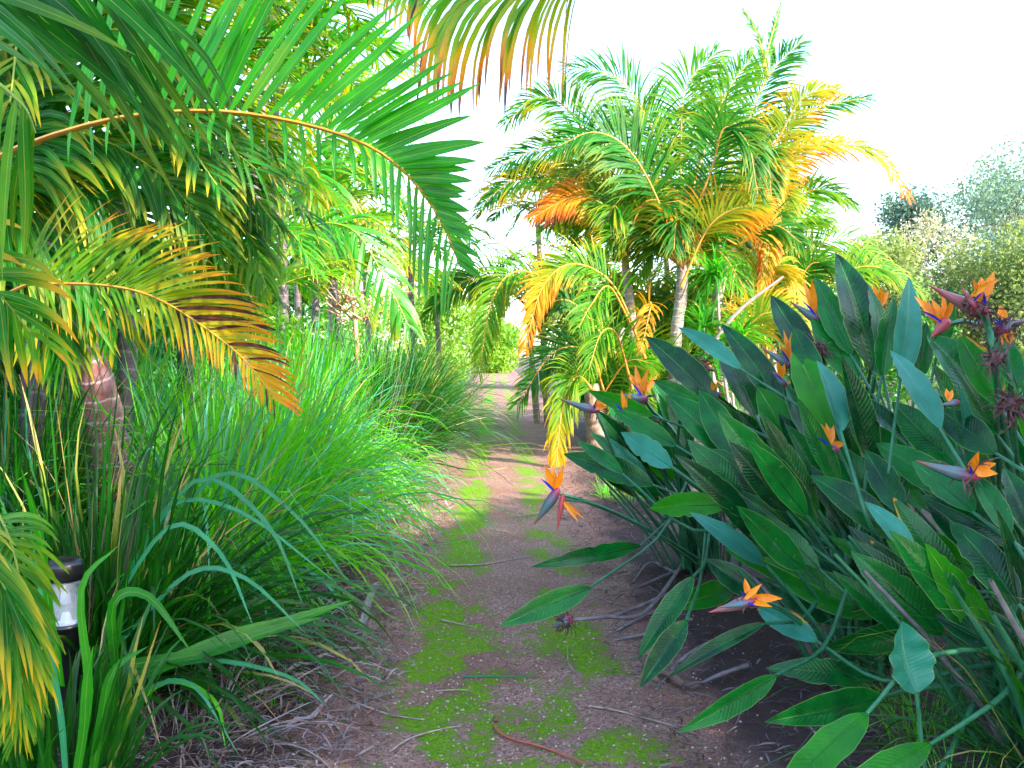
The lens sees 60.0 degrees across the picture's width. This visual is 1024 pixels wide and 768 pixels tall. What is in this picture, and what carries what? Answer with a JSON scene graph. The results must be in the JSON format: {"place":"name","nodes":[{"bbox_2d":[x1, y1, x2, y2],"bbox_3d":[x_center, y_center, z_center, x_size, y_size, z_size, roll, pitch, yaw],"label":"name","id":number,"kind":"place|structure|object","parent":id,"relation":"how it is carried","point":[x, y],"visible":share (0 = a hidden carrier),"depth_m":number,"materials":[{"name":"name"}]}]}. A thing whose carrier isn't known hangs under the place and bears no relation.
{"place":"outdoors","nodes":[
{"label":"outdoors","id":0,"kind":"place"},
{"bbox_2d":[123,560,416,736],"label":"dead grass","id":1,"kind":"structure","parent":0,"point":[316,651],"depth_m":3.85,"materials":[{"name":"plant"}]},
{"bbox_2d":[133,370,886,767],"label":"garden path","id":2,"kind":"structure","parent":0,"point":[525,476],"depth_m":4.00,"materials":[{"name":"soil"}]},
{"bbox_2d":[31,623,413,767],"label":"dead grass","id":3,"kind":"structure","parent":2,"relation":"on","point":[258,706],"depth_m":3.19,"materials":[{"name":"plant"}]},
{"bbox_2d":[1,339,478,682],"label":"grass clump","id":4,"kind":"object","parent":2,"relation":"on","point":[270,482],"visible":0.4,"depth_m":4.79,"materials":[{"name":"plant"}]},
{"bbox_2d":[199,643,320,710],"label":"grass tuft","id":5,"kind":"object","parent":2,"relation":"on","point":[269,686],"visible":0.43,"depth_m":3.60,"materials":[{"name":"plant"}]},
{"bbox_2d":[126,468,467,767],"bbox_3d":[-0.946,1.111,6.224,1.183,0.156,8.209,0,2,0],"label":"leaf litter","id":6,"kind":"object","parent":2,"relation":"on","point":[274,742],"visible":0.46,"depth_m":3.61,"materials":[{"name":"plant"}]},
{"bbox_2d":[286,653,326,672],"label":"dry leaf","id":7,"kind":"object","parent":2,"relation":"on","point":[304,663],"visible":0.6,"depth_m":3.85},
{"bbox_2d":[286,694,332,726],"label":"dry leaf","id":8,"kind":"object","parent":2,"relation":"on","point":[317,712],"visible":0.77,"depth_m":3.33,"materials":[{"name":"plant"}]},
{"bbox_2d":[327,713,347,745],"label":"fallen twig","id":9,"kind":"object","parent":2,"relation":"on","point":[335,724],"visible":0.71,"depth_m":3.25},
{"bbox_2d":[327,642,390,681],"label":"fallen twig","id":10,"kind":"object","parent":2,"relation":"on","point":[335,676],"visible":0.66,"depth_m":3.95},
{"bbox_2d":[356,584,377,634],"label":"dry leaf","id":11,"kind":"object","parent":2,"relation":"on","point":[368,600],"visible":0.49,"depth_m":4.73,"materials":[{"name":"plant"}]},
{"bbox_2d":[312,583,425,587],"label":"fallen twig","id":12,"kind":"object","parent":2,"relation":"on","point":[369,585],"visible":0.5,"depth_m":5.22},
{"bbox_2d":[337,693,424,719],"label":"fallen twig","id":13,"kind":"object","parent":2,"relation":"on","point":[351,700],"visible":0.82,"depth_m":3.42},
{"bbox_2d":[348,414,465,502],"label":"grass clump","id":14,"kind":"object","parent":2,"relation":"on","point":[409,461],"visible":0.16,"depth_m":8.60,"materials":[{"name":"plant"}]},
{"bbox_2d":[388,725,460,752],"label":"fallen twig","id":15,"kind":"object","parent":2,"relation":"on","point":[396,746],"visible":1,"depth_m":3.18,"materials":[{"name":"wood"}]},
{"bbox_2d":[435,689,470,691],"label":"fallen twig","id":16,"kind":"object","parent":2,"relation":"on","point":[452,690],"visible":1,"depth_m":3.64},
{"bbox_2d":[441,619,476,627],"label":"fallen twig","id":17,"kind":"object","parent":2,"relation":"on","point":[456,623],"visible":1,"depth_m":4.52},
{"bbox_2d":[414,357,505,447],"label":"grass clump","id":18,"kind":"object","parent":2,"relation":"on","point":[459,403],"visible":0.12,"depth_m":13.00,"materials":[{"name":"plant"}]},
{"bbox_2d":[419,358,507,424],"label":"grass clump","id":19,"kind":"object","parent":2,"relation":"on","point":[465,392],"visible":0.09,"depth_m":17.00,"materials":[{"name":"plant"}]},
{"bbox_2d":[450,555,532,565],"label":"fallen twig","id":20,"kind":"object","parent":2,"relation":"on","point":[484,563],"visible":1,"depth_m":5.79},
{"bbox_2d":[493,715,498,722],"bbox_3d":[-0.061,1.255,3.323,0.024,0.028,0.023,0,2,0],"label":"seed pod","id":21,"kind":"object","parent":2,"relation":"on","point":[495,718],"visible":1,"depth_m":3.31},
{"bbox_2d":[463,676,537,677],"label":"fallen twig","id":22,"kind":"object","parent":2,"relation":"on","point":[500,676],"visible":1,"depth_m":3.78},
{"bbox_2d":[139,501,877,767],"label":"grit","id":23,"kind":"object","parent":2,"relation":"on","point":[553,730],"visible":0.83,"depth_m":3.88,"materials":[{"name":"gravel"}]},
{"bbox_2d":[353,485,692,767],"bbox_3d":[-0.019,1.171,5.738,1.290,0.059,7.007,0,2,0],"label":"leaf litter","id":24,"kind":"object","parent":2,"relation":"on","point":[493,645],"visible":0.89,"depth_m":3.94,"materials":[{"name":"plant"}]},
{"bbox_2d":[391,489,661,767],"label":"moss","id":25,"kind":"object","parent":2,"relation":"on","point":[508,655],"visible":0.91,"depth_m":3.81,"materials":[{"name":"plant"}]},
{"bbox_2d":[493,723,583,764],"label":"fallen flower stalk","id":26,"kind":"object","parent":2,"relation":"on","point":[531,743],"visible":1,"depth_m":3.11,"materials":[{"name":"plant"}]},
{"bbox_2d":[567,645,574,671],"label":"fallen twig","id":27,"kind":"object","parent":2,"relation":"on","point":[568,660],"visible":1,"depth_m":3.97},
{"bbox_2d":[588,477,627,498],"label":"grass tuft","id":28,"kind":"object","parent":2,"relation":"on","point":[606,491],"visible":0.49,"depth_m":8.48,"materials":[{"name":"plant"}]},
{"bbox_2d":[595,562,626,573],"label":"dry leaf","id":29,"kind":"object","parent":2,"relation":"on","point":[604,566],"visible":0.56,"depth_m":5.60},
{"bbox_2d":[499,351,742,686],"bbox_3d":[0.556,0.523,4.579,1.096,1.408,3.193,1,2,19],"label":"bird of paradise","id":30,"kind":"object","parent":2,"relation":"on","point":[665,635],"visible":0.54,"depth_m":4.76,"materials":[{"name":"green plant"}]},
{"bbox_2d":[598,490,643,501],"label":"grass tuft","id":31,"kind":"object","parent":2,"relation":"on","point":[631,499],"visible":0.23,"depth_m":8.23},
{"bbox_2d":[588,705,696,733],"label":"fallen twig","id":32,"kind":"object","parent":2,"relation":"on","point":[600,707],"visible":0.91,"depth_m":3.38,"materials":[{"name":"wood"}]},
{"bbox_2d":[660,670,703,686],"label":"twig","id":33,"kind":"object","parent":2,"relation":"on","point":[675,678],"visible":0.84,"depth_m":3.67,"materials":[{"name":"wood"}]},
{"bbox_2d":[541,459,1023,767],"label":"leaf litter","id":34,"kind":"object","parent":2,"relation":"on","point":[700,693],"visible":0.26,"depth_m":3.81,"materials":[{"name":"plant"}]},
{"bbox_2d":[760,502,1023,767],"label":"grass clump","id":35,"kind":"object","parent":2,"relation":"on","point":[1019,684],"visible":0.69,"depth_m":2.74,"materials":[{"name":"plant"}]},
{"bbox_2d":[923,736,1000,767],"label":"grass tuft","id":36,"kind":"object","parent":2,"relation":"on","point":[952,757],"visible":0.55,"depth_m":2.73,"materials":[{"name":"plant"}]},
{"bbox_2d":[44,358,1023,767],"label":"ground","id":37,"kind":"structure","parent":0,"point":[580,432],"depth_m":3.47,"materials":[{"name":"soil"}]},
{"bbox_2d":[0,512,69,763],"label":"young palm","id":38,"kind":"object","parent":37,"relation":"on","point":[22,599],"visible":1,"depth_m":1.41,"materials":[{"name":"green plant"}]},
{"bbox_2d":[5,284,67,397],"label":"shrub","id":39,"kind":"object","parent":37,"relation":"on","point":[8,287],"visible":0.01,"depth_m":7.04,"materials":[{"name":"green plant"}]},
{"bbox_2d":[0,65,83,385],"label":"shrub","id":40,"kind":"object","parent":37,"relation":"on","point":[9,282],"visible":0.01,"depth_m":5.37,"materials":[{"name":"green plant"}]},
{"bbox_2d":[48,555,83,719],"bbox_3d":[-1.607,0.955,3.198,0.126,0.670,0.126,0,2,0],"label":"bollard light","id":41,"kind":"object","parent":37,"relation":"on","point":[65,614],"visible":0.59,"depth_m":3.16,"materials":[{"name":"black plastic"}]},
{"bbox_2d":[0,240,193,468],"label":"shrub","id":42,"kind":"object","parent":37,"relation":"on","point":[115,361],"visible":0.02,"depth_m":6.63,"materials":[{"name":"green plant"}]},
{"bbox_2d":[0,575,239,767],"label":"grass clump","id":43,"kind":"object","parent":37,"relation":"on","point":[120,712],"visible":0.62,"depth_m":2.60,"materials":[{"name":"plant"}]},
{"bbox_2d":[0,332,260,562],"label":"grass clump","id":44,"kind":"object","parent":37,"relation":"on","point":[7,431],"visible":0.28,"depth_m":4.29,"materials":[{"name":"plant"}]},
{"bbox_2d":[0,307,288,553],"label":"grass clump","id":45,"kind":"object","parent":37,"relation":"on","point":[164,400],"visible":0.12,"depth_m":5.90,"materials":[{"name":"plant"}]},
{"bbox_2d":[3,0,314,539],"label":"palm","id":46,"kind":"object","parent":37,"relation":"on","point":[42,392],"visible":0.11,"depth_m":4.59,"materials":[{"name":"green plant"}]},
{"bbox_2d":[100,296,232,419],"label":"shrub","id":47,"kind":"object","parent":37,"relation":"on","point":[168,335],"visible":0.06,"depth_m":8.43,"materials":[{"name":"green plant"}]},
{"bbox_2d":[0,8,344,522],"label":"leaning palm","id":48,"kind":"object","parent":37,"relation":"on","point":[28,91],"visible":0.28,"depth_m":4.00,"materials":[{"name":"green plant"}]},
{"bbox_2d":[139,322,227,394],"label":"shrub","id":49,"kind":"object","parent":37,"relation":"on","point":[202,363],"depth_m":10.94,"materials":[{"name":"green plant"}]},
{"bbox_2d":[83,71,307,514],"bbox_3d":[-2.200,-0.602,6.103,1.697,3.591,0.978,0,2,0],"label":"palm","id":50,"kind":"object","parent":37,"relation":"on","point":[253,283],"visible":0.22,"depth_m":5.94,"materials":[{"name":"green plant"}]},
{"bbox_2d":[17,0,383,527],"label":"palm","id":51,"kind":"object","parent":37,"relation":"on","point":[260,43],"visible":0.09,"depth_m":5.39,"materials":[{"name":"green plant"}]},
{"bbox_2d":[104,288,299,348],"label":"shrub","id":52,"kind":"object","parent":37,"relation":"on","point":[261,314],"visible":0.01,"depth_m":12.32,"materials":[{"name":"green plant"}]},
{"bbox_2d":[137,162,271,347],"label":"background tree","id":53,"kind":"object","parent":37,"relation":"on","point":[169,248],"depth_m":27.07,"materials":[{"name":"green plant"}]},
{"bbox_2d":[0,363,426,767],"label":"grass clump","id":54,"kind":"object","parent":37,"relation":"on","point":[146,549],"visible":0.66,"depth_m":3.51,"materials":[{"name":"green plant"}]},
{"bbox_2d":[152,302,327,429],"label":"shrub","id":55,"kind":"object","parent":37,"relation":"on","point":[274,320],"visible":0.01,"depth_m":9.52,"materials":[{"name":"green plant"}]},
{"bbox_2d":[0,0,484,417],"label":"arching palm","id":56,"kind":"object","parent":37,"relation":"on","point":[39,176],"visible":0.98,"depth_m":2.19,"materials":[{"name":"green plant"}]},
{"bbox_2d":[104,213,389,410],"bbox_3d":[-2.569,-0.231,8.605,2.701,2.677,2.686,0,2,0],"label":"palm","id":57,"kind":"object","parent":37,"relation":"on","point":[310,275],"visible":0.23,"depth_m":8.54,"materials":[{"name":"green plant"}]},
{"bbox_2d":[139,331,378,449],"bbox_3d":[-2.549,0.225,7.794,2.840,1.705,2.930,0,2,0],"label":"grass clump","id":58,"kind":"object","parent":37,"relation":"on","point":[221,376],"visible":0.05,"depth_m":7.57,"materials":[{"name":"plant"}]},
{"bbox_2d":[192,245,328,377],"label":"background tree","id":59,"kind":"object","parent":37,"relation":"on","point":[291,302],"visible":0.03,"depth_m":19.64,"materials":[{"name":"green plant"}]},
{"bbox_2d":[204,332,363,387],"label":"shrub","id":60,"kind":"object","parent":37,"relation":"on","point":[317,359],"depth_m":10.95,"materials":[{"name":"green plant"}]},
{"bbox_2d":[162,342,421,443],"bbox_3d":[-2.157,0.181,8.640,2.728,1.722,2.832,0,2,0],"label":"dry grass clump","id":61,"kind":"object","parent":37,"relation":"on","point":[318,381],"visible":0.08,"depth_m":8.55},
{"bbox_2d":[70,303,526,586],"bbox_3d":[-1.554,0.274,6.043,3.399,1.805,3.256,0,2,0],"label":"grass clump","id":62,"kind":"object","parent":37,"relation":"on","point":[344,440],"visible":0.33,"depth_m":5.83,"materials":[{"name":"plant"}]},
{"bbox_2d":[166,181,433,348],"bbox_3d":[-3.296,-1.110,13.537,3.922,4.094,3.733,-1,2,-31],"label":"palm","id":63,"kind":"object","parent":37,"relation":"on","point":[297,300],"visible":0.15,"depth_m":13.36,"materials":[{"name":"green plant"}]},
{"bbox_2d":[179,0,441,364],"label":"palm","id":64,"kind":"object","parent":37,"relation":"on","point":[349,243],"visible":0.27,"depth_m":9.48,"materials":[{"name":"green plant"}]},
{"bbox_2d":[190,146,430,351],"bbox_3d":[-2.899,-1.197,12.358,3.301,4.346,3.674,0,2,0],"label":"palm","id":65,"kind":"object","parent":37,"relation":"on","point":[339,177],"visible":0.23,"depth_m":12.45,"materials":[{"name":"green plant"}]},
{"bbox_2d":[151,342,471,556],"bbox_3d":[-1.697,0.337,7.025,2.883,1.615,2.931,0,2,0],"label":"grass clump","id":66,"kind":"object","parent":37,"relation":"on","point":[387,463],"visible":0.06,"depth_m":6.97,"materials":[{"name":"plant"}]},
{"bbox_2d":[184,0,440,410],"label":"palm","id":67,"kind":"object","parent":37,"relation":"on","point":[369,49],"visible":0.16,"depth_m":9.79,"materials":[{"name":"green plant"}]},
{"bbox_2d":[210,301,433,442],"bbox_3d":[-2.068,0.069,9.154,2.779,1.914,2.764,0,2,0],"label":"grass clump","id":68,"kind":"object","parent":37,"relation":"on","point":[330,353],"visible":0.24,"depth_m":8.99,"materials":[{"name":"plant"}]},
{"bbox_2d":[216,57,436,341],"bbox_3d":[-3.539,-2.512,16.098,4.699,6.713,5.131,0,2,0],"label":"palm","id":69,"kind":"object","parent":37,"relation":"on","point":[304,97],"visible":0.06,"depth_m":15.79,"materials":[{"name":"green plant"}]},
{"bbox_2d":[226,202,463,349],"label":"palm","id":70,"kind":"object","parent":37,"relation":"on","point":[336,283],"visible":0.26,"depth_m":11.31,"materials":[{"name":"green plant"}]},
{"bbox_2d":[289,207,403,372],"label":"background tree","id":71,"kind":"object","parent":37,"relation":"on","point":[358,310],"visible":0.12,"depth_m":32.49,"materials":[{"name":"green plant"}]},
{"bbox_2d":[300,258,417,434],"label":"dead branches","id":72,"kind":"object","parent":37,"relation":"on","point":[339,305],"visible":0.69,"depth_m":9.88,"materials":[{"name":"plant"}]},
{"bbox_2d":[268,151,456,369],"bbox_3d":[-3.013,-1.821,17.045,4.047,5.263,4.506,0,2,0],"label":"palm","id":73,"kind":"object","parent":37,"relation":"on","point":[371,206],"visible":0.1,"depth_m":16.97,"materials":[{"name":"green plant"}]},
{"bbox_2d":[289,305,448,393],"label":"grass clump","id":74,"kind":"object","parent":37,"relation":"on","point":[359,343],"visible":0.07,"depth_m":11.16,"materials":[{"name":"plant"}]},
{"bbox_2d":[307,334,459,416],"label":"clump","id":75,"kind":"object","parent":37,"relation":"on","point":[428,344],"depth_m":17.16,"materials":[{"name":"green plant"}]},
{"bbox_2d":[278,329,495,475],"bbox_3d":[-1.585,0.243,8.918,2.847,1.687,2.074,0,2,-11],"label":"dry grass clump","id":76,"kind":"object","parent":37,"relation":"on","point":[403,407],"visible":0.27,"depth_m":8.76,"materials":[{"name":"plant"}]},
{"bbox_2d":[286,302,542,488],"bbox_3d":[-1.366,0.061,9.855,3.511,1.997,3.749,0,2,0],"label":"grass clump","id":77,"kind":"object","parent":37,"relation":"on","point":[439,432],"visible":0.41,"depth_m":9.68,"materials":[{"name":"plant"}]},
{"bbox_2d":[326,196,520,373],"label":"palm","id":78,"kind":"object","parent":37,"relation":"on","point":[437,231],"visible":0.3,"depth_m":14.96,"materials":[{"name":"green plant"}]},
{"bbox_2d":[377,335,472,386],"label":"shrub","id":79,"kind":"object","parent":37,"relation":"on","point":[456,352],"visible":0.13,"depth_m":23.46,"materials":[{"name":"green plant"}]},
{"bbox_2d":[353,256,514,381],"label":"palm","id":80,"kind":"object","parent":37,"relation":"on","point":[402,285],"visible":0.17,"depth_m":18.82,"materials":[{"name":"green plant"}]},
{"bbox_2d":[372,287,497,372],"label":"background tree","id":81,"kind":"object","parent":37,"relation":"on","point":[462,319],"visible":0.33,"depth_m":35.34,"materials":[{"name":"green plant"}]},
{"bbox_2d":[367,0,575,119],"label":"overhead palm","id":82,"kind":"object","parent":37,"relation":"on","point":[442,31],"visible":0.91,"depth_m":2.69,"materials":[{"name":"yellow plant"}]},
{"bbox_2d":[458,294,524,372],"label":"background tree","id":83,"kind":"object","parent":37,"relation":"on","point":[505,355],"visible":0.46,"depth_m":61.19,"materials":[{"name":"green plant"}]},
{"bbox_2d":[532,264,639,334],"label":"background tree","id":84,"kind":"object","parent":37,"relation":"on","point":[595,285],"depth_m":33.84,"materials":[{"name":"green plant"}]},
{"bbox_2d":[417,2,930,467],"bbox_3d":[2.639,-2.302,12.865,8.360,7.010,4.678,0,2,0],"label":"golden palm","id":85,"kind":"object","parent":37,"relation":"on","point":[625,215],"visible":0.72,"depth_m":12.33,"materials":[{"name":"green plant"}]},
{"bbox_2d":[462,96,901,425],"bbox_3d":[2.829,-2.332,16.709,8.832,6.318,4.951,0,2,0],"label":"golden palm","id":86,"kind":"object","parent":37,"relation":"on","point":[666,267],"visible":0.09,"depth_m":17.01,"materials":[{"name":"green plant"}]},
{"bbox_2d":[660,187,785,306],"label":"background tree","id":87,"kind":"object","parent":37,"relation":"on","point":[694,266],"visible":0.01,"depth_m":29.96,"materials":[{"name":"green plant"}]},
{"bbox_2d":[665,232,783,406],"bbox_3d":[2.511,-0.498,10.611,1.484,2.719,1.110,0,2,0],"label":"dracaena","id":88,"kind":"object","parent":37,"relation":"on","point":[715,276],"visible":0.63,"depth_m":10.55,"materials":[{"name":"green plant"}]},
{"bbox_2d":[564,330,884,548],"bbox_3d":[1.307,0.469,4.772,1.358,1.504,1.703,-2,3,-38],"label":"bird of paradise","id":89,"kind":"object","parent":37,"relation":"on","point":[687,371],"visible":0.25,"depth_m":4.75,"materials":[{"name":"green plant"}]},
{"bbox_2d":[709,373,840,418],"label":"shrub","id":90,"kind":"object","parent":37,"relation":"on","point":[746,410],"depth_m":15.69,"materials":[{"name":"green plant"}]},
{"bbox_2d":[757,253,810,378],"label":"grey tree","id":91,"kind":"object","parent":37,"relation":"on","point":[779,352],"depth_m":29.46,"materials":[{"name":"green plant"}]},
{"bbox_2d":[614,253,955,732],"bbox_3d":[1.169,0.319,3.660,1.371,1.880,2.193,0,2,0],"label":"bird of paradise","id":92,"kind":"object","parent":37,"relation":"on","point":[772,502],"visible":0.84,"depth_m":3.82,"materials":[{"name":"green plant"}]},
{"bbox_2d":[756,279,921,532],"bbox_3d":[1.667,0.339,5.042,1.148,1.745,1.943,1,2,30],"label":"bird of paradise","id":93,"kind":"object","parent":37,"relation":"on","point":[811,297],"visible":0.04,"depth_m":4.28,"materials":[{"name":"orange plant"}]},
{"bbox_2d":[769,309,963,409],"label":"shrub","id":94,"kind":"object","parent":37,"relation":"on","point":[891,377],"visible":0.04,"depth_m":17.23,"materials":[{"name":"green plant"}]},
{"bbox_2d":[757,334,1023,767],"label":"bird of paradise","id":95,"kind":"object","parent":37,"relation":"on","point":[914,540],"visible":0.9,"depth_m":3.09,"materials":[{"name":"green plant"}]},
{"bbox_2d":[766,461,1023,738],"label":"grass clump","id":96,"kind":"object","parent":37,"relation":"on","point":[992,608],"visible":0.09,"depth_m":3.38,"materials":[{"name":"plant"}]},
{"bbox_2d":[837,226,969,393],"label":"grey tree","id":97,"kind":"object","parent":37,"relation":"on","point":[897,255],"visible":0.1,"depth_m":26.39,"materials":[{"name":"green plant"}]},
{"bbox_2d":[854,181,977,383],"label":"grey tree","id":98,"kind":"object","parent":37,"relation":"on","point":[902,209],"visible":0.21,"depth_m":32.00,"materials":[{"name":"green plant"}]},
{"bbox_2d":[834,646,1021,765],"bbox_3d":[1.472,1.087,3.126,0.775,0.371,0.766,0,2,0],"label":"grass tuft","id":99,"kind":"object","parent":37,"relation":"on","point":[909,710],"visible":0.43,"depth_m":3.17,"materials":[{"name":"plant"}]},
{"bbox_2d":[893,204,985,342],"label":"blossom tree","id":100,"kind":"object","parent":37,"relation":"on","point":[920,235],"visible":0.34,"depth_m":28.49,"materials":[{"name":"green plant"}]},
{"bbox_2d":[860,271,1023,624],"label":"bird of paradise","id":101,"kind":"object","parent":37,"relation":"on","point":[1011,404],"visible":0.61,"depth_m":3.25,"materials":[{"name":"green plant"}]},
{"bbox_2d":[913,152,1023,348],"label":"grey tree","id":102,"kind":"object","parent":37,"relation":"on","point":[985,208],"visible":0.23,"depth_m":30.25,"materials":[{"name":"green plant"}]},
{"bbox_2d":[927,219,1023,359],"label":"grey tree","id":103,"kind":"object","parent":37,"relation":"on","point":[1008,299],"visible":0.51,"depth_m":26.13,"materials":[{"name":"green plant"}]},
{"bbox_2d":[934,132,1023,334],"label":"grey tree","id":104,"kind":"object","parent":37,"relation":"on","point":[1011,151],"visible":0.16,"depth_m":35.69,"materials":[{"name":"green plant"}]},
{"bbox_2d":[971,190,1023,252],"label":"blossom tree","id":105,"kind":"object","parent":37,"relation":"on","point":[994,227],"visible":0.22,"depth_m":30.93,"materials":[{"name":"grey plant"}]},
{"bbox_2d":[991,416,1017,487],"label":"shrub","id":106,"kind":"object","parent":37,"relation":"on","point":[994,467],"visible":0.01,"depth_m":8.63,"materials":[{"name":"green plant"}]},
{"bbox_2d":[1003,215,1023,337],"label":"grey tree","id":107,"kind":"object","parent":37,"relation":"on","point":[1011,230],"visible":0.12,"depth_m":27.95,"materials":[{"name":"green plant"}]},
{"bbox_2d":[66,0,1023,357],"label":"sky","id":108,"kind":"structure","parent":0,"point":[948,74],"materials":[{"name":"white"}]}
]}

